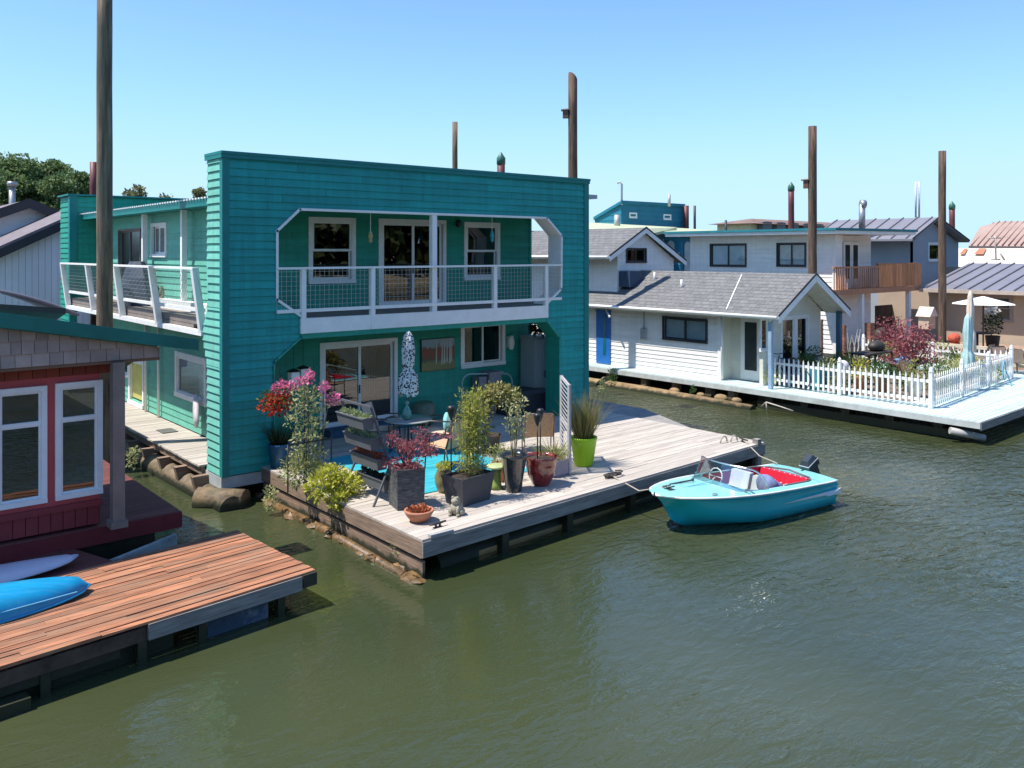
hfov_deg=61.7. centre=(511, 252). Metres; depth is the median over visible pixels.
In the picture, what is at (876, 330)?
kettle grill
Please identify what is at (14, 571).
paddleboard
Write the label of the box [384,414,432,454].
patio table
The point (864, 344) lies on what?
picket fence
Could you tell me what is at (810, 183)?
mooring pile
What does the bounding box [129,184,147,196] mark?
tree
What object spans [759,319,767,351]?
window
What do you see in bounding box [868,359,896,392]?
potted plant
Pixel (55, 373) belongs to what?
red floating house
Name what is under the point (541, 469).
flower pot
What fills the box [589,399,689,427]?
side dock
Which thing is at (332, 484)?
shrub
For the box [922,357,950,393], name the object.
potted plant
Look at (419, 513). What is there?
potted plant
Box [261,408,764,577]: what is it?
floating deck
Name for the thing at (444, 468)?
potted plant
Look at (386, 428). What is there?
patio chair
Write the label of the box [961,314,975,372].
closed umbrella
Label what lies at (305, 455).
trellis planter
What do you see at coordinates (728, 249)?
window
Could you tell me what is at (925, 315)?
birdhouse
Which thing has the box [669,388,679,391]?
stone
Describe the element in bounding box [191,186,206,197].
tree
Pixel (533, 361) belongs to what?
utility locker
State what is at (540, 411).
solar torch
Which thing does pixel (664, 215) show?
window
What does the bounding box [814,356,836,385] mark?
potted plant
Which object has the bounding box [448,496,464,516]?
garden statue
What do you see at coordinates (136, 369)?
side door
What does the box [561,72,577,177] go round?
mooring pile
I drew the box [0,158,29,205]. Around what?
tree
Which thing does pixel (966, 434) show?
fender
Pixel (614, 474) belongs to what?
cleat
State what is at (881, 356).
shrub
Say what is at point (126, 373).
window
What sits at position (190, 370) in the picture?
window
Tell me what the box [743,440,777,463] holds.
mooring line
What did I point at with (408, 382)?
patio umbrella
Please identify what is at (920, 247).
gray gabled house
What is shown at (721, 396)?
stone
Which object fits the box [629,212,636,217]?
window
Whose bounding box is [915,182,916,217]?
antenna mast
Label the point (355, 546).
float log
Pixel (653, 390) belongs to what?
float log
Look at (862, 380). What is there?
potted plant
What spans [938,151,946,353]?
mooring pile
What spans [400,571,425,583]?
stone
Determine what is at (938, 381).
shrub
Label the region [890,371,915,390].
shrub
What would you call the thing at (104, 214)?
mooring pile
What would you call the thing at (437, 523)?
dock cleat
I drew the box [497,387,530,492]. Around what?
potted plant
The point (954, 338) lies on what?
red flower pot
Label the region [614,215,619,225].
vent pipe
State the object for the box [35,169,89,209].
tree
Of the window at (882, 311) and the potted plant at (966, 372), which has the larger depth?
the window at (882, 311)
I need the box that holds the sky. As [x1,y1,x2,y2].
[0,0,1023,247]
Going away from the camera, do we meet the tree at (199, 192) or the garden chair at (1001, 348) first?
the garden chair at (1001, 348)
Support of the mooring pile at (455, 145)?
in the water
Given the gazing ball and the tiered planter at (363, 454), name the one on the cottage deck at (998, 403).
the gazing ball
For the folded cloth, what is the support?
on the garden table at (910, 363)
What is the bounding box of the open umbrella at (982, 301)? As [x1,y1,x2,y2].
[952,296,1014,352]
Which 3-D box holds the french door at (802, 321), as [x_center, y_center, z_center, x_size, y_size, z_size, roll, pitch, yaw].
[9.742,3.125,28.809,0.806,2.071,0.100,0,0,-40]
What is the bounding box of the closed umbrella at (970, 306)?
[966,291,976,352]
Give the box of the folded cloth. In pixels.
[893,356,917,362]
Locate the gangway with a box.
[0,549,112,580]
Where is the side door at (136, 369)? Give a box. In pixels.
[127,361,143,409]
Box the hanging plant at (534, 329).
[527,323,544,337]
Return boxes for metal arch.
[461,373,512,418]
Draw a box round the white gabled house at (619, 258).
[532,227,686,334]
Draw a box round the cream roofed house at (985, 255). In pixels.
[958,248,1023,266]
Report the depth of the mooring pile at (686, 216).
61.82 m
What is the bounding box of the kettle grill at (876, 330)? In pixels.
[875,327,894,357]
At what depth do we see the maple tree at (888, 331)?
30.90 m
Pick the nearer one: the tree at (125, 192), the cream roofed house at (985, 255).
the cream roofed house at (985, 255)
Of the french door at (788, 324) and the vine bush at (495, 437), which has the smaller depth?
the vine bush at (495, 437)
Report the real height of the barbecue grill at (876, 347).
1.200 m
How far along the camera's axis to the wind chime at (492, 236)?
21.16 m
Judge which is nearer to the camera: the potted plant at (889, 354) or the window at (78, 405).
the window at (78, 405)
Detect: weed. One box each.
[125,445,141,470]
[261,484,280,511]
[389,542,399,557]
[597,378,605,393]
[606,368,617,386]
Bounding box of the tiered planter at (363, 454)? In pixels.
[335,399,393,506]
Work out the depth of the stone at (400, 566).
13.09 m
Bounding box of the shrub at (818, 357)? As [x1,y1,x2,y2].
[805,345,824,365]
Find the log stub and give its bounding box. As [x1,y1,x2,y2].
[192,487,262,508]
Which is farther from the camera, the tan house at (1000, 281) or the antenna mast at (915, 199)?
the antenna mast at (915, 199)
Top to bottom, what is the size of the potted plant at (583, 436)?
1.519 m
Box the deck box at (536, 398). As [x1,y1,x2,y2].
[496,386,545,416]
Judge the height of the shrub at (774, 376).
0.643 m
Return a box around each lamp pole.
[617,181,622,204]
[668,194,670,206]
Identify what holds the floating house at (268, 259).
on the log float
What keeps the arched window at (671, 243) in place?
in the blue green house at (646, 213)
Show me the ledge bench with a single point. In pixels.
(186, 304)
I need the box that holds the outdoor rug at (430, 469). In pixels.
[325,441,526,493]
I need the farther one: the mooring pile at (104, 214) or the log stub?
the mooring pile at (104, 214)
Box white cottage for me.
[589,270,850,388]
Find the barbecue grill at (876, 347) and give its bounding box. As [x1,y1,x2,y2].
[851,340,893,373]
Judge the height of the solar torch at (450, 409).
1.230 m
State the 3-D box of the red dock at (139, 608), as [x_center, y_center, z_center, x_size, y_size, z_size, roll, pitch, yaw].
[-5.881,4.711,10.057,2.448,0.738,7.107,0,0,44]
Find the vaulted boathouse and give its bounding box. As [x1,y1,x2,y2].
[0,290,78,315]
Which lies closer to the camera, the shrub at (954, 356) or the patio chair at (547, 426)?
the patio chair at (547, 426)
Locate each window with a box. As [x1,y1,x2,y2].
[0,385,47,510]
[55,379,102,500]
[125,365,128,377]
[150,222,166,256]
[174,351,206,406]
[308,217,355,283]
[460,325,505,368]
[464,222,500,279]
[626,248,646,262]
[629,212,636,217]
[662,316,707,343]
[663,214,671,219]
[668,241,674,249]
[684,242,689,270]
[709,243,746,266]
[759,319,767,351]
[776,242,806,266]
[875,304,891,329]
[928,242,937,261]
[990,294,1012,322]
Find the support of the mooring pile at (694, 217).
in the water
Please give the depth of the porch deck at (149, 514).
13.43 m
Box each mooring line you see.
[612,475,668,490]
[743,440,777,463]
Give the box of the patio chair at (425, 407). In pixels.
[411,400,435,425]
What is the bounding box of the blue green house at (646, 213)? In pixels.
[593,200,715,270]
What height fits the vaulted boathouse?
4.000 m
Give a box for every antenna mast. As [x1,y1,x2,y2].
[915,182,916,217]
[918,182,919,217]
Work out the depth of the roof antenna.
54.95 m
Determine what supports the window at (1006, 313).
in the tan house at (1000, 281)
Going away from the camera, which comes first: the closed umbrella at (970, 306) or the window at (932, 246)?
the closed umbrella at (970, 306)
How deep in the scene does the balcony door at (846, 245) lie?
37.56 m
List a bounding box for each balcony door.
[118,228,140,281]
[843,241,850,284]
[851,242,858,284]
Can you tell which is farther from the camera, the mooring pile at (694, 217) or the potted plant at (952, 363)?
the mooring pile at (694, 217)
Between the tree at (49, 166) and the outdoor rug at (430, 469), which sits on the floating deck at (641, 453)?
the outdoor rug at (430, 469)
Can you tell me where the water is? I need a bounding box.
[0,354,1023,767]
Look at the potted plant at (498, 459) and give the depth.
15.89 m
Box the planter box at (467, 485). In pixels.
[441,382,495,506]
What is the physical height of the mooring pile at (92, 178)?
9.648 m
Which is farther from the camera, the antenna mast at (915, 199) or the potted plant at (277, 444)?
the antenna mast at (915, 199)
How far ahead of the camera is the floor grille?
20.34 m
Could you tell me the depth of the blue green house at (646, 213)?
59.01 m
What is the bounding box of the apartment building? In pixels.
[707,219,829,229]
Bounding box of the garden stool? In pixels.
[486,463,503,490]
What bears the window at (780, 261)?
in the white two storey house at (844, 266)
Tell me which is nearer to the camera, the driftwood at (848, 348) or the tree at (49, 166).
the driftwood at (848, 348)
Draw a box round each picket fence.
[767,357,933,407]
[862,334,1006,371]
[934,345,1013,405]
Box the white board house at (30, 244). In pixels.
[0,181,89,323]
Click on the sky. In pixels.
(709, 105)
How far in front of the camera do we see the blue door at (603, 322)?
32.61 m
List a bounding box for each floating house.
[0,304,198,541]
[57,150,590,487]
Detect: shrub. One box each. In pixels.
[301,461,366,513]
[764,368,782,385]
[805,345,824,365]
[830,374,851,392]
[866,349,895,369]
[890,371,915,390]
[925,371,956,393]
[929,340,956,361]
[941,347,962,370]
[975,360,1001,379]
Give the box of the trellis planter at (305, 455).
[276,367,342,492]
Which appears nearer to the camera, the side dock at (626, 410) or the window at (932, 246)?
the side dock at (626, 410)
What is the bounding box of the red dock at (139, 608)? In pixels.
[0,530,316,719]
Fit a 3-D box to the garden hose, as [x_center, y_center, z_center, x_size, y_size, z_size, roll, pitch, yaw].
[15.884,3.852,27.527,0.271,0.760,0.554,0,0,28]
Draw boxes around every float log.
[258,495,405,576]
[589,377,755,409]
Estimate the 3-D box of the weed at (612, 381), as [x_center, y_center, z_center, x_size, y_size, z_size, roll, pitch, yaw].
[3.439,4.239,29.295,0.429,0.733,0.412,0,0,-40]
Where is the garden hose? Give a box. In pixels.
[1002,361,1011,385]
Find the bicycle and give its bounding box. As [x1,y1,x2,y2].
[773,352,810,389]
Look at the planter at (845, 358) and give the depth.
27.70 m
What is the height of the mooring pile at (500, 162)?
10.306 m
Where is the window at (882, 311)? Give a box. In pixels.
[875,304,891,329]
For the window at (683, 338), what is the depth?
29.71 m
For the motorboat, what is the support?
on the water
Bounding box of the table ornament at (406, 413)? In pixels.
[402,401,411,419]
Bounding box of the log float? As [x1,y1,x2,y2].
[125,432,263,512]
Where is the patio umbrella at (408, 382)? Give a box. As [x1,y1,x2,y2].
[398,331,418,450]
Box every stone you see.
[283,511,294,519]
[305,521,314,528]
[324,533,331,538]
[364,554,376,561]
[394,563,406,570]
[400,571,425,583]
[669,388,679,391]
[714,394,727,399]
[732,397,741,402]
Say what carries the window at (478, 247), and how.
in the floating house at (268, 259)
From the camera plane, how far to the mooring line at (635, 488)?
15.65 m
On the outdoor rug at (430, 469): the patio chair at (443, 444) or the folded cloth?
the patio chair at (443, 444)
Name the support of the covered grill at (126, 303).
on the floating house at (268, 259)
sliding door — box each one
[319,337,397,429]
[378,218,445,304]
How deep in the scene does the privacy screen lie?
16.37 m
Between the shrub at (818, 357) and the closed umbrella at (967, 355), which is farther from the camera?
the shrub at (818, 357)
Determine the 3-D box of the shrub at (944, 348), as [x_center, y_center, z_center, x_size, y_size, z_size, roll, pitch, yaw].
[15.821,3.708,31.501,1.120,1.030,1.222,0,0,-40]
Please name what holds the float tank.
on the water
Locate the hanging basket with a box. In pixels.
[256,357,297,416]
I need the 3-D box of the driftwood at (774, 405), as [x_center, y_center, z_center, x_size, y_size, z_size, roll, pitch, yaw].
[7.965,4.692,25.962,0.238,0.322,1.121,0,0,-40]
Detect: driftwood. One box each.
[761,402,792,411]
[847,329,860,360]
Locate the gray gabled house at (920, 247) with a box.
[825,200,969,330]
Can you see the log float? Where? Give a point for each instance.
(172, 472)
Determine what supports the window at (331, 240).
in the floating house at (268, 259)
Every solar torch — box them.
[447,405,455,476]
[533,413,541,458]
[536,408,543,455]
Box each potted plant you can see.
[258,420,296,468]
[379,426,460,510]
[404,503,433,523]
[434,460,449,493]
[487,442,510,481]
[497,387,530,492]
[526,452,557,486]
[553,391,611,466]
[795,352,816,376]
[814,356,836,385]
[829,348,853,364]
[850,356,875,389]
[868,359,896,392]
[881,342,901,371]
[892,348,911,374]
[901,357,927,396]
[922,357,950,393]
[939,359,966,387]
[954,351,978,382]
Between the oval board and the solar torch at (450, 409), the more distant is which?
the oval board
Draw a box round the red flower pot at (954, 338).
[948,333,960,353]
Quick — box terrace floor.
[823,337,1023,370]
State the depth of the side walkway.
19.66 m
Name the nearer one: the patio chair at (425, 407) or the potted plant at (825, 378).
the patio chair at (425, 407)
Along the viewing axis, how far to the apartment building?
133.46 m
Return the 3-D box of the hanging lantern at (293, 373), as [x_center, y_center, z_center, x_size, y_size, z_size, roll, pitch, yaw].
[-4.629,2.217,18.184,0.240,1.094,0.240,0,0,-40]
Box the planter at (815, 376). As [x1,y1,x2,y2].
[801,360,836,389]
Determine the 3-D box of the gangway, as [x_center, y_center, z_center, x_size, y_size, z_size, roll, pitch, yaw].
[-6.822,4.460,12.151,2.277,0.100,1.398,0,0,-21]
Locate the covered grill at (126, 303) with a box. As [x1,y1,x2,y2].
[122,261,150,305]
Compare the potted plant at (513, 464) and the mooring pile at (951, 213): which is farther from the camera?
the mooring pile at (951, 213)
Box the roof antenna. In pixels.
[988,236,1004,260]
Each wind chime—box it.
[368,213,372,242]
[490,231,493,241]
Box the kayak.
[0,576,91,623]
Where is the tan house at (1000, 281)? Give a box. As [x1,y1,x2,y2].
[878,262,1023,345]
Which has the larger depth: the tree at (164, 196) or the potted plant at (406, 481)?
the tree at (164, 196)
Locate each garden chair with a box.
[850,357,870,384]
[899,360,927,385]
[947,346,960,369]
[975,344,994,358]
[991,346,1017,372]
[1007,348,1023,371]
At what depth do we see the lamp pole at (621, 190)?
57.95 m
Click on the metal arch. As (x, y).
(480, 374)
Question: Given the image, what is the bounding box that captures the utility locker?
[520,335,545,387]
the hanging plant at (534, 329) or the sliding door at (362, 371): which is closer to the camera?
the sliding door at (362, 371)
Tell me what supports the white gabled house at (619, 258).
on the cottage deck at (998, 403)
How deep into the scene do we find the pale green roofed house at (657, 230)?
49.61 m
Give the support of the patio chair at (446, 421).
on the outdoor rug at (430, 469)
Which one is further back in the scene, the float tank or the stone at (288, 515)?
the stone at (288, 515)
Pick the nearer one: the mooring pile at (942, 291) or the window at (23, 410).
the window at (23, 410)
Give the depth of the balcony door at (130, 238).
24.39 m
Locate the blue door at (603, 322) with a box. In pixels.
[596,309,610,363]
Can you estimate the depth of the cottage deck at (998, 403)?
24.82 m
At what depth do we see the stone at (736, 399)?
27.04 m
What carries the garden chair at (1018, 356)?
on the cottage deck at (998, 403)
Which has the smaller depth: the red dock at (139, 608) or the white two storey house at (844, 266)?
the red dock at (139, 608)
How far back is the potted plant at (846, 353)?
28.76 m
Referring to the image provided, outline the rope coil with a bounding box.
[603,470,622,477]
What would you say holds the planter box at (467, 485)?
on the floating deck at (641, 453)
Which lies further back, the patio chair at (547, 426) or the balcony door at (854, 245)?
the balcony door at (854, 245)
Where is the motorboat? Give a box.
[649,454,840,525]
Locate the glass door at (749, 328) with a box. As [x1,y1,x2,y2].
[740,318,758,380]
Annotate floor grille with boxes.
[156,428,177,433]
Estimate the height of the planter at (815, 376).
0.866 m
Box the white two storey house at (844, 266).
[663,228,920,353]
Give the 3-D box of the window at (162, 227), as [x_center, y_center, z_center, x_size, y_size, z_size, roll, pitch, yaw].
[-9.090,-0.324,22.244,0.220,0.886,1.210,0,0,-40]
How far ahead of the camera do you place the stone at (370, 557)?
13.47 m
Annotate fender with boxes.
[948,427,985,440]
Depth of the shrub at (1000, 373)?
27.84 m
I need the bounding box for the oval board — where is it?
[193,393,199,427]
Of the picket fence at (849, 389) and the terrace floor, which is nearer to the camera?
the picket fence at (849, 389)
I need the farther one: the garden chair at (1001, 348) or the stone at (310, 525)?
the garden chair at (1001, 348)
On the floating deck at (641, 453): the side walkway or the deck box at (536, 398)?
the deck box at (536, 398)
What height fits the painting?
0.821 m
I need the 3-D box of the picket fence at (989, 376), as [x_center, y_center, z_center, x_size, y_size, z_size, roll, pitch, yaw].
[14.182,3.675,26.219,0.137,1.130,7.854,0,0,44]
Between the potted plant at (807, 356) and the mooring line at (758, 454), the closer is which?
the mooring line at (758, 454)
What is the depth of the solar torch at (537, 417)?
15.60 m
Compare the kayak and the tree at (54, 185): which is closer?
the kayak
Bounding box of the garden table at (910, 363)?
[885,361,925,380]
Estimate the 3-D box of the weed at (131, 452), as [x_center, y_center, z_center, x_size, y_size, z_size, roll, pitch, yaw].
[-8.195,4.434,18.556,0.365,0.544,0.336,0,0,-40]
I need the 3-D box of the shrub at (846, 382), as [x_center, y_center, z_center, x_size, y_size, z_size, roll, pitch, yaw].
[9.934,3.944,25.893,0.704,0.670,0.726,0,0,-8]
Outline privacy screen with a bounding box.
[524,375,576,477]
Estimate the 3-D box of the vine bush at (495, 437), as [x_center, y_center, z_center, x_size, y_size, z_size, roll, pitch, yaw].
[-0.369,3.471,18.229,1.612,1.543,0.720,0,0,-40]
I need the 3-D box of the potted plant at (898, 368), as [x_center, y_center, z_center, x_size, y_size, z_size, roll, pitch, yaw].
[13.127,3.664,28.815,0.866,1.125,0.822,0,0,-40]
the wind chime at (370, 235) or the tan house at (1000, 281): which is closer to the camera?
the wind chime at (370, 235)
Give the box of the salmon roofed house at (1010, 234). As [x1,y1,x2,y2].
[968,221,1023,247]
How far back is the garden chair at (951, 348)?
30.40 m
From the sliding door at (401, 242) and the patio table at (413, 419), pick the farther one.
the sliding door at (401, 242)
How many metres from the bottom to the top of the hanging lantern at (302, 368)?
1.087 m
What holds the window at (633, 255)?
in the white gabled house at (619, 258)
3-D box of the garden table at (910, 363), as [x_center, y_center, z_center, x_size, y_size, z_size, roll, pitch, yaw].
[12.768,3.876,27.708,1.200,0.700,0.900,0,0,-40]
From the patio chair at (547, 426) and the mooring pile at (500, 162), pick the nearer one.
the patio chair at (547, 426)
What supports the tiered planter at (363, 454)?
on the floating deck at (641, 453)
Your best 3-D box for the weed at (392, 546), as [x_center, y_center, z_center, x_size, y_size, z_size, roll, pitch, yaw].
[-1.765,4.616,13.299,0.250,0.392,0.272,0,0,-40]
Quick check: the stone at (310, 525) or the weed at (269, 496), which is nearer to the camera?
the stone at (310, 525)
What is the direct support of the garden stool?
on the floating deck at (641, 453)
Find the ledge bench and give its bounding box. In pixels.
[149,297,206,313]
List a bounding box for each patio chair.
[360,400,400,452]
[411,400,435,425]
[424,419,471,467]
[425,403,460,454]
[521,413,554,451]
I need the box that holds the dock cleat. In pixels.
[429,520,445,528]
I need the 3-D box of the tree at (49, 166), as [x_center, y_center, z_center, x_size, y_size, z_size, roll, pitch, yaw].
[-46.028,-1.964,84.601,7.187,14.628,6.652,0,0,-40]
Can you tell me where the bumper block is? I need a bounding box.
[428,528,453,537]
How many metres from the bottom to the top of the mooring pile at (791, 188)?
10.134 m
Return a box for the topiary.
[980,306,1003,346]
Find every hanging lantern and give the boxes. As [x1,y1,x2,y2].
[286,346,300,383]
[297,365,308,378]
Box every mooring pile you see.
[90,162,95,194]
[96,0,112,463]
[452,122,457,168]
[497,152,504,171]
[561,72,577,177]
[683,205,688,228]
[693,206,695,228]
[788,182,794,228]
[801,126,816,273]
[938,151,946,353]
[949,201,954,227]
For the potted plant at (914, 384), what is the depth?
24.93 m
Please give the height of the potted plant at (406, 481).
1.356 m
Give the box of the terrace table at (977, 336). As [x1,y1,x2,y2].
[961,331,993,350]
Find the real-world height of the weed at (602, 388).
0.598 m
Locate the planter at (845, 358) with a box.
[834,354,853,383]
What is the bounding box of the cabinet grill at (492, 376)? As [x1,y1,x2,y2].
[472,370,503,414]
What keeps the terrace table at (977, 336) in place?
on the terrace floor
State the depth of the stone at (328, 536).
14.56 m
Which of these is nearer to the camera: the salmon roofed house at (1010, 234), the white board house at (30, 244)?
the white board house at (30, 244)
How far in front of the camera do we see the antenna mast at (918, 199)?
57.95 m
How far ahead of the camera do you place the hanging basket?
16.40 m
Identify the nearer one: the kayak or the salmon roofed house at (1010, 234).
the kayak
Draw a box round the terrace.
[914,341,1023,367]
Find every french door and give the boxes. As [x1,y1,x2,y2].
[780,315,796,378]
[796,314,808,376]
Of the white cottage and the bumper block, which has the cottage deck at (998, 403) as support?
the white cottage
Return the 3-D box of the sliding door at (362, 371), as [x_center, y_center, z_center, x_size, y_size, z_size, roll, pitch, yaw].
[-3.670,3.091,20.533,2.108,1.998,0.143,0,0,-40]
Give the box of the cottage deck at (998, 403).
[589,362,1023,439]
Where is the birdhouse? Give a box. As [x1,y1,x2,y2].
[916,306,937,348]
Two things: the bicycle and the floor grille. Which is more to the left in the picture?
the floor grille
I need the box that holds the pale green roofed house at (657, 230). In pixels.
[589,222,676,240]
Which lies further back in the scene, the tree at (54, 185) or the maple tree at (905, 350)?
the tree at (54, 185)
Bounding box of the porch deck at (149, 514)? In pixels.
[0,460,181,562]
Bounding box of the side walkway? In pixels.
[125,402,207,473]
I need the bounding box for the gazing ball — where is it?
[841,360,848,394]
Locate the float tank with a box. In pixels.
[110,533,176,560]
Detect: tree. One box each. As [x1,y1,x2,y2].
[0,151,49,202]
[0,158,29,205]
[20,158,76,205]
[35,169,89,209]
[122,187,131,195]
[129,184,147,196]
[159,192,172,197]
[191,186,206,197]
[869,316,918,354]
[877,323,944,373]
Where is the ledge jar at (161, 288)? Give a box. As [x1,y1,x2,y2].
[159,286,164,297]
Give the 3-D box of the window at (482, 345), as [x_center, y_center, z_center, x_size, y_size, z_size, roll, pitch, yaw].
[-0.796,2.441,22.934,1.505,1.197,0.161,0,0,-40]
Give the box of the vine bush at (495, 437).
[462,380,528,453]
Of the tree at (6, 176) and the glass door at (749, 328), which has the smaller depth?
the glass door at (749, 328)
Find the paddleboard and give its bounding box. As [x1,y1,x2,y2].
[0,554,78,582]
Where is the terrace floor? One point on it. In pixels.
(961, 342)
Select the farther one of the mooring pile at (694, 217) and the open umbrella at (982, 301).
the mooring pile at (694, 217)
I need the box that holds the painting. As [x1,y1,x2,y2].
[420,337,454,371]

